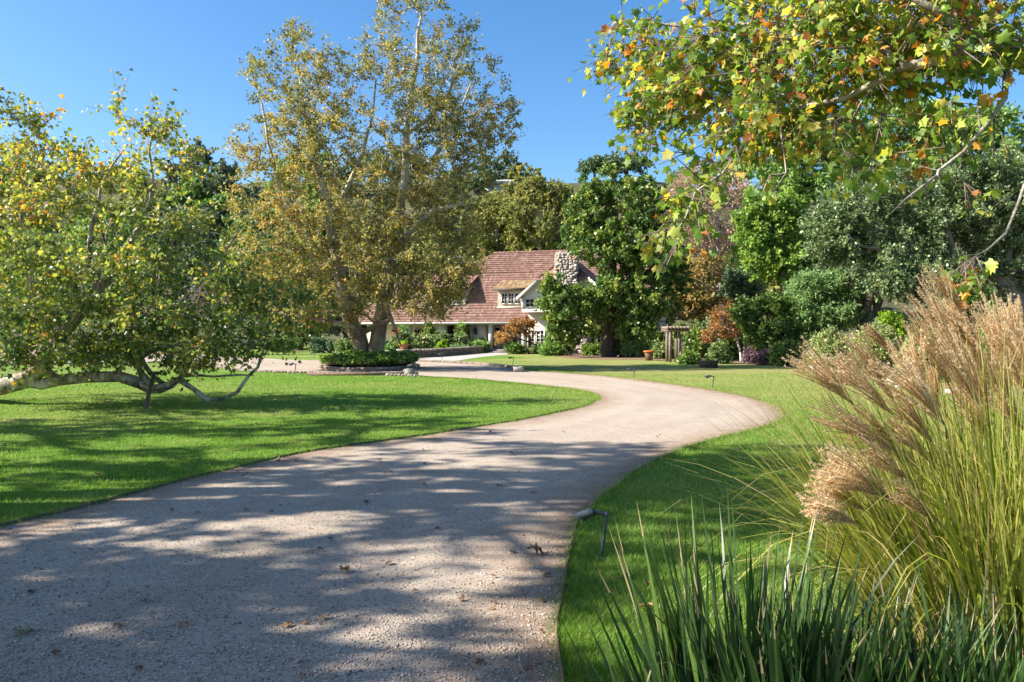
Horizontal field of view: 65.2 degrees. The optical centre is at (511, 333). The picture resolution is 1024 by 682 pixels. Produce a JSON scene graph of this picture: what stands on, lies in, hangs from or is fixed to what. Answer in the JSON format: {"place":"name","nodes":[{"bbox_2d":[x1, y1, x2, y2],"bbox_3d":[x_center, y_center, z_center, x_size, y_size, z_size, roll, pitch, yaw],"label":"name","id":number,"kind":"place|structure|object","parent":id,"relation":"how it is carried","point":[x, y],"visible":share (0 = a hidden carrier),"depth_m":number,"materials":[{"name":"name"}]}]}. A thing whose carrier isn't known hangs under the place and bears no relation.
{"place":"outdoors","nodes":[
{"label":"outdoors","id":0,"kind":"place"},
{"bbox_2d":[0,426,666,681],"bbox_3d":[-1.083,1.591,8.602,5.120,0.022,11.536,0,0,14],"label":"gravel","id":1,"kind":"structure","parent":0,"point":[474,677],"depth_m":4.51,"materials":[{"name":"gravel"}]},
{"bbox_2d":[323,362,412,364],"bbox_3d":[-6.420,1.260,36.200,4.060,0.120,5.800,0,0,0],"label":"soil mound","id":2,"kind":"object","parent":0,"point":[334,363],"visible":0.29,"depth_m":34.10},
{"bbox_2d":[318,348,419,365],"bbox_3d":[-6.426,1.054,36.206,4.505,0.799,6.174,0,0,0],"label":"groundcover","id":3,"kind":"object","parent":2,"relation":"on","point":[350,357],"visible":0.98,"depth_m":34.29,"materials":[{"name":"green plant"}]},
{"bbox_2d":[217,0,527,366],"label":"sycamore tree","id":4,"kind":"object","parent":2,"relation":"on","point":[394,240],"visible":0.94,"depth_m":35.25,"materials":[{"name":"green plant"}]},
{"bbox_2d":[0,350,783,681],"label":"driveway","id":5,"kind":"structure","parent":0,"point":[622,406],"depth_m":5.98,"materials":[{"name":"gravel"}]},
{"bbox_2d":[307,372,417,375],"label":"timber curb","id":6,"kind":"structure","parent":5,"relation":"on","point":[344,373],"depth_m":30.20,"materials":[{"name":"brown wood"}]},
{"bbox_2d":[318,363,419,371],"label":"planter wall","id":7,"kind":"structure","parent":5,"relation":"on","point":[347,368],"depth_m":33.73,"materials":[{"name":"stone"}]},
{"bbox_2d":[420,353,506,360],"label":"path","id":8,"kind":"structure","parent":0,"point":[459,357],"depth_m":54.68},
{"bbox_2d":[0,346,1023,681],"bbox_3d":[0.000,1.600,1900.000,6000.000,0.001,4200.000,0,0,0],"label":"lawn","id":9,"kind":"structure","parent":0,"point":[644,368],"depth_m":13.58,"materials":[{"name":"plant"}]},
{"bbox_2d":[0,227,89,347],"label":"broadleaf tree","id":10,"kind":"object","parent":9,"relation":"on","point":[53,281],"visible":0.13,"depth_m":78.51,"materials":[{"name":"green plant"}]},
{"bbox_2d":[51,199,157,335],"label":"broadleaf tree","id":11,"kind":"object","parent":9,"relation":"on","point":[84,242],"visible":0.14,"depth_m":84.43,"materials":[{"name":"green plant"}]},
{"bbox_2d":[144,371,159,407],"bbox_3d":[-7.956,1.293,17.477,0.253,0.877,1.001,0,0,-7],"label":"prop pole","id":12,"kind":"object","parent":9,"relation":"on","point":[150,386],"visible":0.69,"depth_m":17.52,"materials":[{"name":"grey wood"}]},
{"bbox_2d":[0,67,335,401],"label":"sycamore tree","id":13,"kind":"object","parent":9,"relation":"on","point":[124,342],"visible":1,"depth_m":17.49,"materials":[{"name":"green plant"}]},
{"bbox_2d":[126,198,217,342],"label":"broadleaf tree","id":14,"kind":"object","parent":9,"relation":"on","point":[209,242],"visible":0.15,"depth_m":81.15,"materials":[{"name":"green plant"}]},
{"bbox_2d":[186,278,229,344],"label":"bare tree","id":15,"kind":"object","parent":9,"relation":"on","point":[197,293],"visible":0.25,"depth_m":59.75,"materials":[{"name":"grey plant"}]},
{"bbox_2d":[8,361,417,376],"bbox_3d":[-14.210,1.569,37.946,26.416,0.176,7.851,0,0,22],"label":"stone border","id":16,"kind":"object","parent":9,"relation":"on","point":[283,371],"visible":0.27,"depth_m":32.31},
{"bbox_2d":[207,204,287,349],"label":"broadleaf tree","id":17,"kind":"object","parent":9,"relation":"on","point":[241,226],"visible":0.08,"depth_m":77.65,"materials":[{"name":"green plant"}]},
{"bbox_2d":[262,334,302,351],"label":"shrub","id":18,"kind":"object","parent":9,"relation":"on","point":[296,344],"visible":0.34,"depth_m":68.08,"materials":[{"name":"green plant"}]},
{"bbox_2d":[257,243,337,350],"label":"broadleaf tree","id":19,"kind":"object","parent":9,"relation":"on","point":[317,332],"visible":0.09,"depth_m":73.15,"materials":[{"name":"green plant"}]},
{"bbox_2d":[0,376,595,526],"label":"lawn edging","id":20,"kind":"object","parent":9,"relation":"on","point":[70,508],"visible":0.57,"depth_m":8.96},
{"bbox_2d":[308,335,335,352],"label":"shrub","id":21,"kind":"object","parent":9,"relation":"on","point":[317,345],"visible":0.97,"depth_m":64.32,"materials":[{"name":"green plant"}]},
{"bbox_2d":[332,336,352,351],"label":"shrub","id":22,"kind":"object","parent":9,"relation":"on","point":[341,344],"visible":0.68,"depth_m":62.61,"materials":[{"name":"green plant"}]},
{"bbox_2d":[320,250,377,339],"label":"broadleaf tree","id":23,"kind":"object","parent":9,"relation":"on","point":[338,331],"visible":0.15,"depth_m":83.32,"materials":[{"name":"green plant"}]},
{"bbox_2d":[388,329,413,348],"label":"rose bush","id":24,"kind":"object","parent":9,"relation":"on","point":[403,336],"visible":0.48,"depth_m":61.24,"materials":[{"name":"green plant"}]},
{"bbox_2d":[410,332,434,348],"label":"rose bush","id":25,"kind":"object","parent":9,"relation":"on","point":[423,342],"visible":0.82,"depth_m":61.11,"materials":[{"name":"green plant"}]},
{"bbox_2d":[420,320,436,336],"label":"climbing vine","id":26,"kind":"object","parent":9,"relation":"on","point":[428,329],"visible":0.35,"depth_m":64.66,"materials":[{"name":"green plant"}]},
{"bbox_2d":[429,330,449,347],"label":"rose bush","id":27,"kind":"object","parent":9,"relation":"on","point":[441,335],"visible":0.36,"depth_m":62.87,"materials":[{"name":"green plant"}]},
{"bbox_2d":[411,346,484,357],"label":"garden wall","id":28,"kind":"structure","parent":9,"relation":"on","point":[432,352],"depth_m":56.25,"materials":[{"name":"stone"}]},
{"bbox_2d":[447,333,472,346],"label":"rose bush","id":29,"kind":"object","parent":9,"relation":"on","point":[459,339],"visible":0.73,"depth_m":62.82,"materials":[{"name":"green plant"}]},
{"bbox_2d":[453,320,468,335],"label":"climbing vine","id":30,"kind":"object","parent":9,"relation":"on","point":[461,325],"visible":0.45,"depth_m":66.43,"materials":[{"name":"green plant"}]},
{"bbox_2d":[418,359,514,367],"bbox_3d":[-2.070,1.569,40.394,1.613,0.225,12.870,0,0,-28],"label":"stone border","id":31,"kind":"object","parent":9,"relation":"on","point":[486,363],"visible":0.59,"depth_m":41.64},
{"bbox_2d":[470,338,490,352],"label":"shrub","id":32,"kind":"object","parent":9,"relation":"on","point":[483,343],"visible":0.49,"depth_m":65.58,"materials":[{"name":"green plant"}]},
{"bbox_2d":[458,187,532,261],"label":"sycamore tree","id":33,"kind":"object","parent":9,"relation":"on","point":[496,244],"visible":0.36,"depth_m":96.84,"materials":[{"name":"green plant"}]},
{"bbox_2d":[357,250,670,353],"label":"country house","id":34,"kind":"structure","parent":9,"relation":"on","point":[506,286],"depth_m":67.65,"materials":[{"name":"brown ceramic"}]},
{"bbox_2d":[503,340,529,353],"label":"shrub","id":35,"kind":"object","parent":9,"relation":"on","point":[514,348],"visible":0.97,"depth_m":61.21,"materials":[{"name":"green plant"}]},
{"bbox_2d":[494,314,539,347],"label":"maple","id":36,"kind":"object","parent":9,"relation":"on","point":[514,329],"visible":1,"depth_m":61.60,"materials":[{"name":"orange plant"}]},
{"bbox_2d":[492,168,574,250],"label":"sycamore tree","id":37,"kind":"object","parent":9,"relation":"on","point":[527,195],"visible":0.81,"depth_m":93.47,"materials":[{"name":"green plant"}]},
{"bbox_2d":[537,340,567,355],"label":"shrub","id":38,"kind":"object","parent":9,"relation":"on","point":[548,349],"visible":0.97,"depth_m":56.70,"materials":[{"name":"green plant"}]},
{"bbox_2d":[532,193,600,246],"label":"sycamore tree","id":39,"kind":"object","parent":9,"relation":"on","point":[544,213],"visible":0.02,"depth_m":98.66,"materials":[{"name":"green plant"}]},
{"bbox_2d":[573,508,609,556],"bbox_3d":[0.567,1.453,5.742,0.264,0.398,0.066,0,0,0],"label":"path light","id":40,"kind":"object","parent":9,"relation":"on","point":[586,514],"visible":0.96,"depth_m":5.73,"materials":[{"name":"metal"}]},
{"bbox_2d":[525,370,783,681],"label":"lawn edging","id":41,"kind":"object","parent":9,"relation":"on","point":[556,633],"visible":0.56,"depth_m":5.28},
{"bbox_2d":[661,326,689,361],"bbox_3d":[9.160,0.606,44.894,1.350,1.989,1.900,0,0,0],"label":"garden arbor","id":42,"kind":"object","parent":9,"relation":"on","point":[674,329],"visible":0.79,"depth_m":44.37,"materials":[{"name":"brown wood"}]},
{"bbox_2d":[563,589,810,681],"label":"strap leaf plant","id":43,"kind":"object","parent":9,"relation":"on","point":[627,676],"visible":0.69,"depth_m":2.92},
{"bbox_2d":[675,349,702,364],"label":"shrub","id":44,"kind":"object","parent":9,"relation":"on","point":[687,357],"visible":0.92,"depth_m":41.15,"materials":[{"name":"green plant"}]},
{"bbox_2d":[698,356,717,367],"bbox_3d":[9.129,1.328,37.209,0.886,0.544,0.886,0,0,0],"label":"garden tub","id":45,"kind":"object","parent":9,"relation":"on","point":[707,363],"visible":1,"depth_m":36.89,"materials":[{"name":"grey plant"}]},
{"bbox_2d":[666,157,760,321],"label":"bare tree","id":46,"kind":"object","parent":9,"relation":"on","point":[716,242],"visible":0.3,"depth_m":75.49,"materials":[{"name":"brown plant"}]},
{"bbox_2d":[705,340,733,363],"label":"shrub","id":47,"kind":"object","parent":9,"relation":"on","point":[719,351],"visible":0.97,"depth_m":41.78,"materials":[{"name":"green plant"}]},
{"bbox_2d":[590,489,919,681],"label":"strap leaf plant","id":48,"kind":"object","parent":9,"relation":"on","point":[702,631],"visible":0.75,"depth_m":2.97,"materials":[{"name":"plant"}]},
{"bbox_2d":[568,0,1023,310],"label":"sycamore tree","id":49,"kind":"object","parent":9,"relation":"on","point":[922,44],"visible":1,"depth_m":6.52,"materials":[{"name":"green plant"}]},
{"bbox_2d":[616,260,1023,681],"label":"plume grass","id":50,"kind":"object","parent":9,"relation":"on","point":[932,549],"depth_m":3.50,"materials":[{"name":"plant"}]},
{"bbox_2d":[648,552,1004,681],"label":"strap leaf plant","id":51,"kind":"object","parent":9,"relation":"on","point":[776,672],"visible":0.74,"depth_m":2.69,"materials":[{"name":"plant"}]},
{"bbox_2d":[705,564,1015,681],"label":"strap leaf plant","id":52,"kind":"object","parent":9,"relation":"on","point":[786,667],"visible":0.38,"depth_m":2.85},
{"bbox_2d":[729,290,1023,655],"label":"plume grass","id":53,"kind":"object","parent":9,"relation":"on","point":[993,328],"depth_m":4.08,"materials":[{"name":"plant"}]},
{"bbox_2d":[813,557,1023,681],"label":"strap leaf plant","id":54,"kind":"object","parent":9,"relation":"on","point":[1020,669],"visible":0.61,"depth_m":2.81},
{"bbox_2d":[858,582,1022,681],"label":"strap leaf plant","id":55,"kind":"object","parent":9,"relation":"on","point":[985,669],"visible":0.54,"depth_m":2.93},
{"bbox_2d":[0,175,1023,345],"bbox_3d":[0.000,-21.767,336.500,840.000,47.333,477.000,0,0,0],"label":"hills","id":56,"kind":"structure","parent":0,"point":[891,306],"depth_m":171.90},
{"bbox_2d":[160,158,190,186],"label":"hillside tree","id":57,"kind":"object","parent":56,"relation":"on","point":[172,179],"visible":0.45,"depth_m":202.98,"materials":[{"name":"green plant"}]},
{"bbox_2d":[166,173,208,209],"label":"hillside tree","id":58,"kind":"object","parent":56,"relation":"on","point":[191,193],"visible":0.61,"depth_m":170.02,"materials":[{"name":"green plant"}]},
{"bbox_2d":[177,139,215,182],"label":"skyline tree","id":59,"kind":"object","parent":56,"relation":"on","point":[198,142],"visible":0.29,"depth_m":201.51,"materials":[{"name":"green plant"}]},
{"bbox_2d":[187,191,240,240],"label":"hillside tree","id":60,"kind":"object","parent":56,"relation":"on","point":[222,198],"visible":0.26,"depth_m":148.07,"materials":[{"name":"green plant"}]},
{"bbox_2d":[197,204,248,244],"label":"hillside tree","id":61,"kind":"object","parent":56,"relation":"on","point":[218,220],"visible":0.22,"depth_m":147.40,"materials":[{"name":"green plant"}]},
{"bbox_2d":[212,157,242,184],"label":"skyline tree","id":62,"kind":"object","parent":56,"relation":"on","point":[227,167],"visible":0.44,"depth_m":208.89,"materials":[{"name":"green plant"}]},
{"bbox_2d":[198,170,259,211],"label":"hillside tree","id":63,"kind":"object","parent":56,"relation":"on","point":[218,180],"visible":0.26,"depth_m":161.68,"materials":[{"name":"green plant"}]},
{"bbox_2d":[214,208,283,241],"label":"hillside tree","id":64,"kind":"object","parent":56,"relation":"on","point":[263,215],"visible":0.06,"depth_m":138.22,"materials":[{"name":"green plant"}]},
{"bbox_2d":[227,185,274,209],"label":"hillside tree","id":65,"kind":"object","parent":56,"relation":"on","point":[255,195],"visible":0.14,"depth_m":162.61,"materials":[{"name":"green plant"}]},
{"bbox_2d":[261,175,295,206],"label":"hillside tree","id":66,"kind":"object","parent":56,"relation":"on","point":[267,183],"visible":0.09,"depth_m":174.17,"materials":[{"name":"green plant"}]},
{"bbox_2d":[287,198,336,242],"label":"hillside tree","id":67,"kind":"object","parent":56,"relation":"on","point":[323,232],"visible":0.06,"depth_m":142.57,"materials":[{"name":"green plant"}]},
{"bbox_2d":[298,180,345,228],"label":"hillside tree","id":68,"kind":"object","parent":56,"relation":"on","point":[310,187],"visible":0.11,"depth_m":157.14,"materials":[{"name":"green plant"}]},
{"bbox_2d":[327,158,372,196],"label":"hillside tree","id":69,"kind":"object","parent":56,"relation":"on","point":[347,171],"visible":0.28,"depth_m":188.94,"materials":[{"name":"green plant"}]},
{"bbox_2d":[387,153,428,187],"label":"hillside tree","id":70,"kind":"object","parent":56,"relation":"on","point":[412,175],"visible":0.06,"depth_m":197.02,"materials":[{"name":"green plant"}]},
{"bbox_2d":[402,224,478,272],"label":"hillside tree","id":71,"kind":"object","parent":56,"relation":"on","point":[442,244],"visible":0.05,"depth_m":112.50,"materials":[{"name":"green plant"}]},
{"bbox_2d":[432,166,472,216],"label":"hillside tree","id":72,"kind":"object","parent":56,"relation":"on","point":[465,185],"visible":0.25,"depth_m":173.20,"materials":[{"name":"green plant"}]},
{"bbox_2d":[464,166,499,197],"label":"hillside tree","id":73,"kind":"object","parent":56,"relation":"on","point":[475,186],"visible":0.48,"depth_m":189.05,"materials":[{"name":"green plant"}]},
{"bbox_2d":[477,151,503,179],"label":"skyline tree","id":74,"kind":"object","parent":56,"relation":"on","point":[498,167],"visible":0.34,"depth_m":198.67,"materials":[{"name":"green plant"}]},
{"bbox_2d":[498,148,525,179],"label":"skyline tree","id":75,"kind":"object","parent":56,"relation":"on","point":[506,163],"visible":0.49,"depth_m":204.55,"materials":[{"name":"green plant"}]},
{"bbox_2d":[500,162,555,228],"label":"hillside tree","id":76,"kind":"object","parent":56,"relation":"on","point":[518,178],"visible":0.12,"depth_m":165.27,"materials":[{"name":"green plant"}]},
{"bbox_2d":[575,154,609,176],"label":"skyline tree","id":77,"kind":"object","parent":56,"relation":"on","point":[589,165],"visible":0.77,"depth_m":213.83,"materials":[{"name":"green plant"}]},
{"bbox_2d":[593,144,654,177],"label":"skyline tree","id":78,"kind":"object","parent":56,"relation":"on","point":[619,162],"visible":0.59,"depth_m":212.84,"materials":[{"name":"green plant"}]},
{"bbox_2d":[748,281,781,320],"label":"hillside tree","id":79,"kind":"object","parent":56,"relation":"on","point":[774,287],"visible":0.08,"depth_m":112.16,"materials":[{"name":"green plant"}]},
{"bbox_2d":[0,0,1023,198],"label":"sky","id":80,"kind":"structure","parent":0,"point":[50,49],"materials":[{"name":"blue"}]},
{"bbox_2d":[557,350,1023,410],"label":"soil","id":81,"kind":"structure","parent":0,"point":[580,356],"depth_m":50.44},
{"bbox_2d":[581,340,600,355],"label":"shrub","id":82,"kind":"object","parent":81,"relation":"on","point":[589,349],"visible":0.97,"depth_m":56.82,"materials":[{"name":"green plant"}]},
{"bbox_2d":[532,162,699,356],"bbox_3d":[7.056,-4.937,54.087,11.456,13.649,7.450,0,0,0],"label":"broadleaf tree","id":83,"kind":"object","parent":81,"relation":"on","point":[602,300],"visible":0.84,"depth_m":52.84,"materials":[{"name":"green plant"}]},
{"bbox_2d":[620,332,652,356],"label":"shrub","id":84,"kind":"object","parent":81,"relation":"on","point":[633,347],"visible":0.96,"depth_m":52.91,"materials":[{"name":"green plant"}]},
{"bbox_2d":[641,329,668,348],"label":"shrub","id":85,"kind":"object","parent":81,"relation":"on","point":[657,338],"visible":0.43,"depth_m":57.89,"materials":[{"name":"green plant"}]},
{"bbox_2d":[650,338,677,358],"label":"shrub","id":86,"kind":"object","parent":81,"relation":"on","point":[659,348],"visible":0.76,"depth_m":49.63,"materials":[{"name":"green plant"}]},
{"bbox_2d":[682,327,709,356],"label":"shrub","id":87,"kind":"object","parent":81,"relation":"on","point":[692,343],"visible":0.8,"depth_m":48.58,"materials":[{"name":"green plant"}]},
{"bbox_2d":[661,246,734,324],"bbox_3d":[15.085,-2.534,64.118,7.483,8.792,4.418,0,0,0],"label":"sycamore tree","id":88,"kind":"object","parent":81,"relation":"on","point":[695,304],"visible":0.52,"depth_m":63.23,"materials":[{"name":"orange plant"}]},
{"bbox_2d":[665,319,730,352],"bbox_3d":[13.955,0.381,59.960,5.172,3.001,4.265,0,0,0],"label":"hedge shrub","id":89,"kind":"object","parent":81,"relation":"on","point":[691,326],"visible":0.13,"depth_m":59.44,"materials":[{"name":"green plant"}]},
{"bbox_2d":[699,301,744,361],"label":"maple","id":90,"kind":"object","parent":81,"relation":"on","point":[708,336],"visible":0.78,"depth_m":45.92,"materials":[{"name":"orange plant"}]},
{"bbox_2d":[718,337,744,360],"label":"shrub","id":91,"kind":"object","parent":81,"relation":"on","point":[732,346],"visible":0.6,"depth_m":46.64,"materials":[{"name":"green plant"}]},
{"bbox_2d":[717,265,766,350],"bbox_3d":[16.724,-1.607,57.965,3.777,6.843,3.183,0,0,0],"label":"conifer tree","id":92,"kind":"object","parent":81,"relation":"on","point":[737,282],"visible":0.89,"depth_m":57.30,"materials":[{"name":"green plant"}]},
{"bbox_2d":[741,345,756,363],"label":"shrub","id":93,"kind":"object","parent":81,"relation":"on","point":[749,354],"visible":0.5,"depth_m":41.89,"materials":[{"name":"purple plant"}]},
{"bbox_2d":[753,347,771,364],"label":"shrub","id":94,"kind":"object","parent":81,"relation":"on","point":[761,358],"visible":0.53,"depth_m":39.83,"materials":[{"name":"purple plant"}]},
{"bbox_2d":[726,289,807,358],"bbox_3d":[13.060,-0.307,40.884,4.419,4.037,2.731,0,0,0],"label":"citrus tree","id":95,"kind":"object","parent":81,"relation":"on","point":[784,321],"visible":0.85,"depth_m":40.68,"materials":[{"name":"green plant"}]},
{"bbox_2d":[727,180,827,295],"bbox_3d":[17.349,-4.066,51.848,7.284,11.767,5.269,0,0,0],"label":"broadleaf tree","id":96,"kind":"object","parent":81,"relation":"on","point":[770,258],"visible":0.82,"depth_m":50.64,"materials":[{"name":"green plant"}]},
{"bbox_2d":[766,338,803,365],"bbox_3d":[13.317,1.076,39.338,1.728,1.812,1.632,0,0,-21],"label":"shrub","id":97,"kind":"object","parent":81,"relation":"on","point":[777,351],"visible":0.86,"depth_m":38.95,"materials":[{"name":"green plant"}]},
{"bbox_2d":[782,265,874,352],"bbox_3d":[17.535,-1.171,44.861,6.245,5.960,3.900,0,0,0],"label":"feathery tree","id":98,"kind":"object","parent":81,"relation":"on","point":[840,305],"visible":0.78,"depth_m":44.00,"materials":[{"name":"green plant"}]},
{"bbox_2d":[806,324,852,368],"bbox_3d":[14.133,0.733,35.248,2.119,2.270,1.810,0,0,0],"label":"hedge shrub","id":99,"kind":"object","parent":81,"relation":"on","point":[831,338],"visible":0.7,"depth_m":34.92,"materials":[{"name":"green plant"}]},
{"bbox_2d":[837,223,889,318],"bbox_3d":[19.514,-2.454,44.047,4.426,8.345,2.810,0,0,-26],"label":"oak tree","id":100,"kind":"object","parent":81,"relation":"on","point":[877,306],"visible":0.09,"depth_m":43.80,"materials":[{"name":"green plant"}]},
{"bbox_2d":[843,317,902,374],"bbox_3d":[13.792,0.581,30.357,2.331,2.444,2.082,0,0,0],"label":"hedge shrub","id":101,"kind":"object","parent":81,"relation":"on","point":[882,354],"visible":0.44,"depth_m":29.88,"materials":[{"name":"green plant"}]},
{"bbox_2d":[745,92,1023,351],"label":"broadleaf tree","id":102,"kind":"object","parent":81,"relation":"on","point":[805,185],"visible":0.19,"depth_m":65.12,"materials":[{"name":"green plant"}]},
{"bbox_2d":[846,226,922,332],"bbox_3d":[20.515,-2.357,44.098,4.066,8.124,3.196,0,0,27],"label":"oak tree","id":103,"kind":"object","parent":81,"relation":"on","point":[866,305],"visible":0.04,"depth_m":43.83,"materials":[{"name":"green plant"}]},
{"bbox_2d":[873,310,911,346],"bbox_3d":[19.247,0.323,41.006,2.314,3.135,2.050,0,0,0],"label":"hedge shrub","id":104,"kind":"object","parent":81,"relation":"on","point":[888,317],"visible":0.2,"depth_m":40.62,"materials":[{"name":"green plant"}]},
{"bbox_2d":[795,133,1023,316],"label":"oak tree","id":105,"kind":"object","parent":81,"relation":"on","point":[842,225],"visible":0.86,"depth_m":37.65,"materials":[{"name":"green plant"}]},
{"bbox_2d":[894,325,965,381],"bbox_3d":[13.908,0.756,26.397,2.476,2.418,2.162,0,0,0],"label":"hedge shrub","id":106,"kind":"object","parent":81,"relation":"on","point":[916,346],"visible":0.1,"depth_m":25.96,"materials":[{"name":"green plant"}]},
{"bbox_2d":[953,278,1007,344],"bbox_3d":[21.485,-0.530,37.100,2.900,4.665,2.673,0,0,0],"label":"shrub","id":107,"kind":"object","parent":81,"relation":"on","point":[986,291],"visible":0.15,"depth_m":36.41,"materials":[{"name":"green plant"}]},
{"bbox_2d":[963,299,1023,384],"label":"hedge shrub","id":108,"kind":"object","parent":81,"relation":"on","point":[984,346],"visible":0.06,"depth_m":24.49,"materials":[{"name":"green plant"}]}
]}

